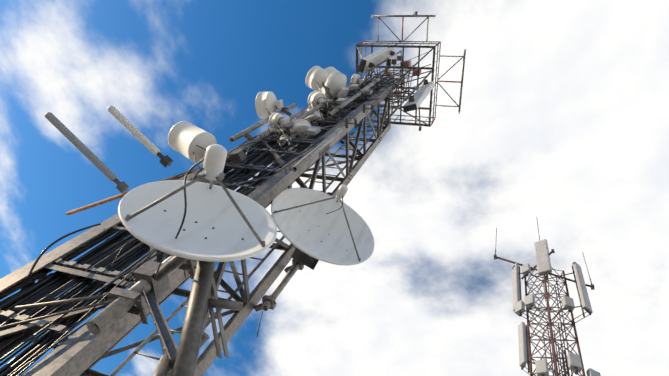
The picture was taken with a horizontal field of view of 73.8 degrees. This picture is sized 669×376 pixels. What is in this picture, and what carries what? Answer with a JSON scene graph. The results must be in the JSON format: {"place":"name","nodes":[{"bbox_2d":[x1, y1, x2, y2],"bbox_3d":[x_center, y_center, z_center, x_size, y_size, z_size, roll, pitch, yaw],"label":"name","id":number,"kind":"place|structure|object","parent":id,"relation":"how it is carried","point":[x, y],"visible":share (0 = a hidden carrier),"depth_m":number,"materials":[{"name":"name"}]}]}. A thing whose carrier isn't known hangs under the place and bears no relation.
{"place":"outdoors","nodes":[
{"label":"outdoors","id":0,"kind":"place"},
{"bbox_2d":[0,84,391,375],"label":"tower legs","id":1,"kind":"object","parent":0,"point":[80,351],"visible":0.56,"depth_m":3.33,"materials":[{"name":"grey metal"}]},
{"bbox_2d":[0,0,668,375],"label":"sky","id":2,"kind":"structure","parent":0,"point":[562,123],"materials":[{"name":"blue"}]},
{"bbox_2d":[337,88,348,97],"bbox_3d":[0.133,-1.587,7.430,0.138,0.206,0.168,30,-60,6],"label":"radio unit","id":3,"kind":"object","parent":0,"point":[342,92],"visible":1,"depth_m":7.38,"materials":[{"name":"white plastic"}]},
{"bbox_2d":[358,59,366,72],"bbox_3d":[0.527,-2.343,8.576,0.110,0.060,0.248,22,-61,11],"label":"panel connector","id":4,"kind":"object","parent":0,"point":[362,65],"visible":1,"depth_m":8.59,"materials":[{"name":"black plastic"}]},
{"bbox_2d":[368,51,394,67],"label":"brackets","id":5,"kind":"object","parent":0,"point":[371,64],"visible":0.86,"depth_m":8.83,"materials":[{"name":"grey metal"}]},
{"bbox_2d":[352,52,430,102],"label":"head cables","id":6,"kind":"object","parent":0,"point":[390,76],"visible":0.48,"depth_m":8.88,"materials":[{"name":"black rubber"}]},
{"bbox_2d":[391,56,401,64],"bbox_3d":[1.364,-2.796,9.740,0.100,0.620,0.100,7,-65,18],"label":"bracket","id":7,"kind":"object","parent":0,"point":[399,58],"visible":1,"depth_m":9.50,"materials":[{"name":"grey metal"}]},
{"bbox_2d":[355,41,440,126],"bbox_3d":[1.138,-2.116,9.877,1.884,3.407,1.882,7,-65,18],"label":"head","id":8,"kind":"object","parent":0,"point":[401,102],"depth_m":10.39},
{"bbox_2d":[0,75,404,375],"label":"cables","id":9,"kind":"object","parent":8,"relation":"hanging from","point":[57,283],"visible":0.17,"depth_m":2.83,"materials":[{"name":"black rubber"}]},
{"bbox_2d":[28,76,399,279],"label":"loose cables","id":10,"kind":"object","parent":8,"relation":"hanging from","point":[91,226],"visible":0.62,"depth_m":4.36,"materials":[{"name":"black rubber"}]},
{"bbox_2d":[362,47,393,72],"bbox_3d":[0.944,-2.829,9.656,0.120,2.450,0.270,22,-61,11],"label":"panel","id":11,"kind":"object","parent":8,"relation":"attached to","point":[379,56],"visible":0.69,"depth_m":9.46,"materials":[{"name":"white paint"}]},
{"bbox_2d":[389,54,397,64],"bbox_3d":[1.284,-2.806,9.767,0.070,0.750,0.160,7,-65,18],"label":"panel","id":12,"kind":"object","parent":8,"relation":"attached to","point":[394,56],"visible":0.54,"depth_m":9.70,"materials":[{"name":"white paint"}]},
{"bbox_2d":[368,50,431,130],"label":"panel pipes","id":13,"kind":"object","parent":8,"relation":"attached to","point":[416,87],"visible":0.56,"depth_m":9.95,"materials":[{"name":"grey metal"}]},
{"bbox_2d":[384,61,421,95],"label":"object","id":14,"kind":"object","parent":8,"relation":"attached to","point":[408,64],"visible":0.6,"depth_m":10.38,"materials":[{"name":"metal"}]},
{"bbox_2d":[372,15,465,113],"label":"frame caps","id":15,"kind":"object","parent":8,"relation":"attached to","point":[426,35],"visible":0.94,"depth_m":10.85,"materials":[{"name":"grey metal"}]},
{"bbox_2d":[404,81,434,108],"bbox_3d":[1.780,-1.927,9.244,0.270,2.300,0.120,-10,-71,25],"label":"panel","id":16,"kind":"object","parent":8,"relation":"attached to","point":[422,92],"visible":0.85,"depth_m":9.06,"materials":[{"name":"white paint"}]},
{"bbox_2d":[403,104,416,111],"bbox_3d":[1.387,-1.470,8.230,0.248,0.060,0.110,-10,-71,25],"label":"panel connector","id":17,"kind":"object","parent":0,"point":[412,107],"visible":1,"depth_m":8.24,"materials":[{"name":"black plastic"}]},
{"bbox_2d":[408,79,428,101],"bbox_3d":[1.748,-2.027,9.212,0.100,1.798,0.100,-10,-71,25],"label":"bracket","id":18,"kind":"object","parent":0,"point":[411,99],"visible":0.75,"depth_m":8.46,"materials":[{"name":"grey metal"}]},
{"bbox_2d":[374,15,465,111],"bbox_3d":[2.257,-3.242,10.793,3.173,0.048,1.370,47,-60,-4],"label":"k frame","id":19,"kind":"object","parent":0,"point":[463,56],"depth_m":10.76,"materials":[{"name":"grey metal"}]},
{"bbox_2d":[515,265,590,375],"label":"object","id":20,"kind":"object","parent":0,"point":[550,324],"depth_m":10.03,"materials":[{"name":"metal"}]},
{"bbox_2d":[497,251,590,286],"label":"antenna support arms","id":21,"kind":"object","parent":20,"relation":"attached to","point":[532,268],"visible":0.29,"depth_m":12.27},
{"bbox_2d":[515,263,600,375],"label":"remote radio units","id":22,"kind":"object","parent":20,"relation":"attached to","point":[574,360],"visible":1,"depth_m":8.70},
{"label":"ground","id":23,"kind":"structure","parent":0,"visible":0},
{"bbox_2d":[0,84,391,375],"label":"steel tower","id":24,"kind":"structure","parent":23,"relation":"on","point":[244,298],"depth_m":4.31,"materials":[{"name":"grey metal"}]},
{"bbox_2d":[66,157,230,214],"bbox_3d":[-2.311,0.009,5.361,2.961,0.052,0.052,-15,-73,26],"label":"boom","id":25,"kind":"object","parent":24,"relation":"attached to","point":[110,199],"visible":0.34,"depth_m":5.62,"materials":[{"name":"metal"}]},
{"bbox_2d":[45,112,117,181],"bbox_3d":[-3.135,-0.507,5.519,1.168,0.126,0.092,43,-59,-2],"label":"antenna","id":26,"kind":"object","parent":25,"relation":"attached to","point":[81,147],"visible":0.98,"depth_m":5.48,"materials":[{"name":"grey metal"}]},
{"bbox_2d":[113,178,128,192],"bbox_3d":[-2.655,-0.041,5.519,0.192,0.094,0.081,43,-59,-2],"label":"mount","id":27,"kind":"object","parent":26,"relation":"attached to","point":[122,187],"visible":0.92,"depth_m":5.49,"materials":[{"name":"grey metal"}]},
{"bbox_2d":[107,105,159,155],"bbox_3d":[-2.308,-0.661,5.132,0.780,0.115,0.084,42,-59,-1],"label":"antenna","id":28,"kind":"object","parent":25,"relation":"attached to","point":[143,139],"visible":0.94,"depth_m":5.10,"materials":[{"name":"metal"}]},
{"bbox_2d":[157,152,172,167],"bbox_3d":[-1.964,-0.336,5.119,0.193,0.096,0.082,42,-59,-1],"label":"mount","id":29,"kind":"object","parent":28,"relation":"attached to","point":[166,161],"visible":0.92,"depth_m":5.10,"materials":[{"name":"grey metal"}]},
{"bbox_2d":[0,85,374,348],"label":"cable ladder rungs","id":30,"kind":"object","parent":24,"relation":"attached to","point":[41,323],"visible":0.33,"depth_m":2.87,"materials":[{"name":"grey metal"}]},
{"bbox_2d":[0,80,378,375],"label":"accessories","id":31,"kind":"object","parent":24,"relation":"attached to","point":[160,284],"visible":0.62,"depth_m":2.37,"materials":[{"name":"grey metal"}]},
{"bbox_2d":[87,255,180,335],"bbox_3d":[-0.946,0.428,2.692,0.086,1.275,0.085,7,-65,18],"label":"pipe","id":32,"kind":"object","parent":31,"relation":"attached to","point":[104,319],"visible":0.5,"depth_m":2.23,"materials":[{"name":"grey metal"}]},
{"bbox_2d":[172,261,215,375],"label":"strut","id":33,"kind":"object","parent":31,"relation":"attached to","point":[186,358],"visible":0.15,"depth_m":1.88,"materials":[{"name":"grey metal"}]},
{"bbox_2d":[229,103,296,142],"bbox_3d":[-0.890,-0.901,5.913,0.060,1.800,0.059,7,-65,18],"label":"pipe","id":34,"kind":"object","parent":31,"relation":"attached to","point":[252,128],"visible":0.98,"depth_m":5.58,"materials":[{"name":"grey metal"}]},
{"bbox_2d":[255,91,276,118],"bbox_3d":[-0.924,-1.137,6.121,0.262,0.378,0.375,7,-65,18],"label":"drum","id":35,"kind":"object","parent":31,"relation":"attached to","point":[265,100],"visible":0.81,"depth_m":5.99,"materials":[{"name":"white plastic"}]},
{"bbox_2d":[275,100,283,109],"bbox_3d":[-0.757,-1.134,6.077,0.095,0.145,0.120,7,-65,18],"label":"radio unit","id":36,"kind":"object","parent":35,"relation":"attached to","point":[279,104],"visible":1,"depth_m":6.03,"materials":[{"name":"white plastic"}]},
{"bbox_2d":[276,107,291,116],"bbox_3d":[-0.721,-1.104,6.067,0.297,0.225,0.260,7,-65,18],"label":"antenna bracket","id":37,"kind":"object","parent":35,"relation":"attached to","point":[286,112],"visible":0.29,"depth_m":6.07,"materials":[{"name":"grey metal"}]},
{"bbox_2d":[261,262,299,310],"bbox_3d":[-0.426,0.824,4.216,0.064,1.006,0.063,7,-65,18],"label":"pipe","id":38,"kind":"object","parent":31,"relation":"attached to","point":[282,284],"visible":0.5,"depth_m":4.05,"materials":[{"name":"grey metal"}]},
{"bbox_2d":[274,99,330,135],"bbox_3d":[-0.383,-0.988,6.027,0.056,1.800,0.055,7,-65,18],"label":"pipe","id":39,"kind":"object","parent":31,"relation":"attached to","point":[303,116],"visible":0.75,"depth_m":5.88,"materials":[{"name":"grey metal"}]},
{"bbox_2d":[292,128,341,171],"bbox_3d":[-0.152,-0.427,4.690,0.056,1.313,0.055,7,-65,18],"label":"pipe","id":40,"kind":"object","parent":31,"relation":"attached to","point":[313,153],"visible":1,"depth_m":4.54,"materials":[{"name":"grey metal"}]},
{"bbox_2d":[308,91,325,108],"bbox_3d":[-0.263,-1.316,6.687,0.238,0.287,0.279,7,-65,18],"label":"drum","id":41,"kind":"object","parent":31,"relation":"attached to","point":[315,95],"visible":0.58,"depth_m":6.59,"materials":[{"name":"white plastic"}]},
{"bbox_2d":[320,99,328,106],"bbox_3d":[-0.161,-1.245,6.585,0.128,0.135,0.132,7,-65,18],"label":"bracket","id":42,"kind":"object","parent":41,"relation":"attached to","point":[324,100],"visible":0.48,"depth_m":6.57,"materials":[{"name":"grey metal"}]},
{"bbox_2d":[327,78,379,116],"bbox_3d":[0.378,-1.506,7.186,0.060,2.700,0.059,7,-65,18],"label":"pipe","id":43,"kind":"object","parent":31,"relation":"attached to","point":[345,103],"visible":0.83,"depth_m":6.83,"materials":[{"name":"grey metal"}]},
{"bbox_2d":[168,121,216,163],"bbox_3d":[-1.523,-0.492,4.794,0.500,0.461,0.407,7,-65,18],"label":"drum","id":44,"kind":"object","parent":24,"relation":"attached to","point":[185,138],"visible":0.77,"depth_m":4.65,"materials":[{"name":"white plastic"}]},
{"bbox_2d":[118,173,276,261],"bbox_3d":[-0.637,0.124,2.144,0.708,0.731,0.425,7,-65,18],"label":"dish","id":45,"kind":"object","parent":24,"relation":"attached to","point":[156,226],"depth_m":2.16,"materials":[{"name":"white metal"}]},
{"bbox_2d":[203,144,226,180],"bbox_3d":[-0.548,-0.118,2.049,0.115,0.105,0.170,7,-65,18],"label":"dish feed horn","id":46,"kind":"object","parent":45,"relation":"attached to","point":[214,160],"visible":0.98,"depth_m":2.01,"materials":[{"name":"white plastic"}]},
{"bbox_2d":[269,112,283,128],"bbox_3d":[-0.736,-0.850,5.635,0.163,0.215,0.211,7,-65,18],"label":"drum","id":47,"kind":"object","parent":24,"relation":"attached to","point":[274,117],"visible":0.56,"depth_m":5.56,"materials":[{"name":"white plastic"}]},
{"bbox_2d":[280,118,289,125],"bbox_3d":[-0.630,-0.810,5.579,0.108,0.145,0.124,7,-65,18],"label":"radio unit","id":48,"kind":"object","parent":47,"relation":"attached to","point":[284,121],"visible":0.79,"depth_m":5.54,"materials":[{"name":"white plastic"}]},
{"bbox_2d":[197,84,372,183],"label":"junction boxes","id":49,"kind":"object","parent":24,"relation":"attached to","point":[313,130],"visible":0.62,"depth_m":5.51,"materials":[{"name":"grey plastic"}]},
{"bbox_2d":[279,135,292,148],"bbox_3d":[-0.598,-0.563,5.467,0.179,0.156,0.185,7,-65,18],"label":"bracket","id":50,"kind":"object","parent":24,"relation":"attached to","point":[284,137],"visible":0.35,"depth_m":5.41,"materials":[{"name":"grey metal"}]},
{"bbox_2d":[290,119,311,144],"bbox_3d":[-0.449,-0.717,5.746,0.353,0.328,0.358,7,-65,18],"label":"drum","id":51,"kind":"object","parent":24,"relation":"attached to","point":[300,126],"visible":0.62,"depth_m":5.62,"materials":[{"name":"white plastic"}]},
{"bbox_2d":[304,111,324,126],"bbox_3d":[-0.305,-0.940,6.328,0.331,0.305,0.334,7,-65,18],"label":"drum","id":52,"kind":"object","parent":24,"relation":"attached to","point":[315,113],"visible":0.33,"depth_m":6.21,"materials":[{"name":"white plastic"}]},
{"bbox_2d":[305,66,327,90],"bbox_3d":[-0.277,-1.741,7.091,0.272,0.390,0.367,26,-60,9],"label":"drum","id":53,"kind":"object","parent":24,"relation":"attached to","point":[319,74],"visible":0.94,"depth_m":6.97,"materials":[{"name":"white plastic"}]},
{"bbox_2d":[271,188,373,265],"bbox_3d":[-0.096,0.306,4.122,0.931,1.042,0.540,7,-65,18],"label":"dish","id":54,"kind":"object","parent":24,"relation":"attached to","point":[294,225],"depth_m":4.20,"materials":[{"name":"white metal"}]},
{"bbox_2d":[335,184,347,200],"bbox_3d":[0.061,0.041,3.957,0.080,0.082,0.154,31,-60,6],"label":"dish feed horn","id":55,"kind":"object","parent":54,"relation":"attached to","point":[342,190],"visible":0.98,"depth_m":3.92,"materials":[{"name":"white plastic"}]},
{"bbox_2d":[318,67,346,101],"bbox_3d":[-0.070,-1.749,7.533,0.498,0.581,0.587,7,-65,18],"label":"drum","id":56,"kind":"object","parent":24,"relation":"attached to","point":[336,81],"visible":0.5,"depth_m":7.34,"materials":[{"name":"white plastic"}]},
{"bbox_2d":[322,81,330,96],"bbox_3d":[-0.172,-1.610,7.074,0.192,0.220,0.377,-21,-76,28],"label":"antenna bracket","id":57,"kind":"object","parent":56,"relation":"attached to","point":[326,88],"visible":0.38,"depth_m":7.07,"materials":[{"name":"grey metal"}]},
{"bbox_2d":[351,74,359,83],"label":"drum","id":58,"kind":"object","parent":24,"relation":"attached to","point":[356,77],"visible":0.67,"depth_m":8.54,"materials":[{"name":"white plastic"}]},
{"bbox_2d":[109,114,386,375],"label":"tower bracing","id":59,"kind":"object","parent":23,"relation":"on","point":[143,344],"visible":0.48,"depth_m":4.05,"materials":[{"name":"grey metal"}]},
{"bbox_2d":[494,220,594,375],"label":"antenna mounting frame","id":60,"kind":"object","parent":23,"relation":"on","point":[547,278],"visible":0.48,"depth_m":10.70,"materials":[{"name":"grey metal"}]},
{"bbox_2d":[512,239,592,366],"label":"panels","id":61,"kind":"object","parent":60,"relation":"attached to","point":[543,262],"visible":0.85,"depth_m":11.28,"materials":[{"name":"white plastic"}]}
]}

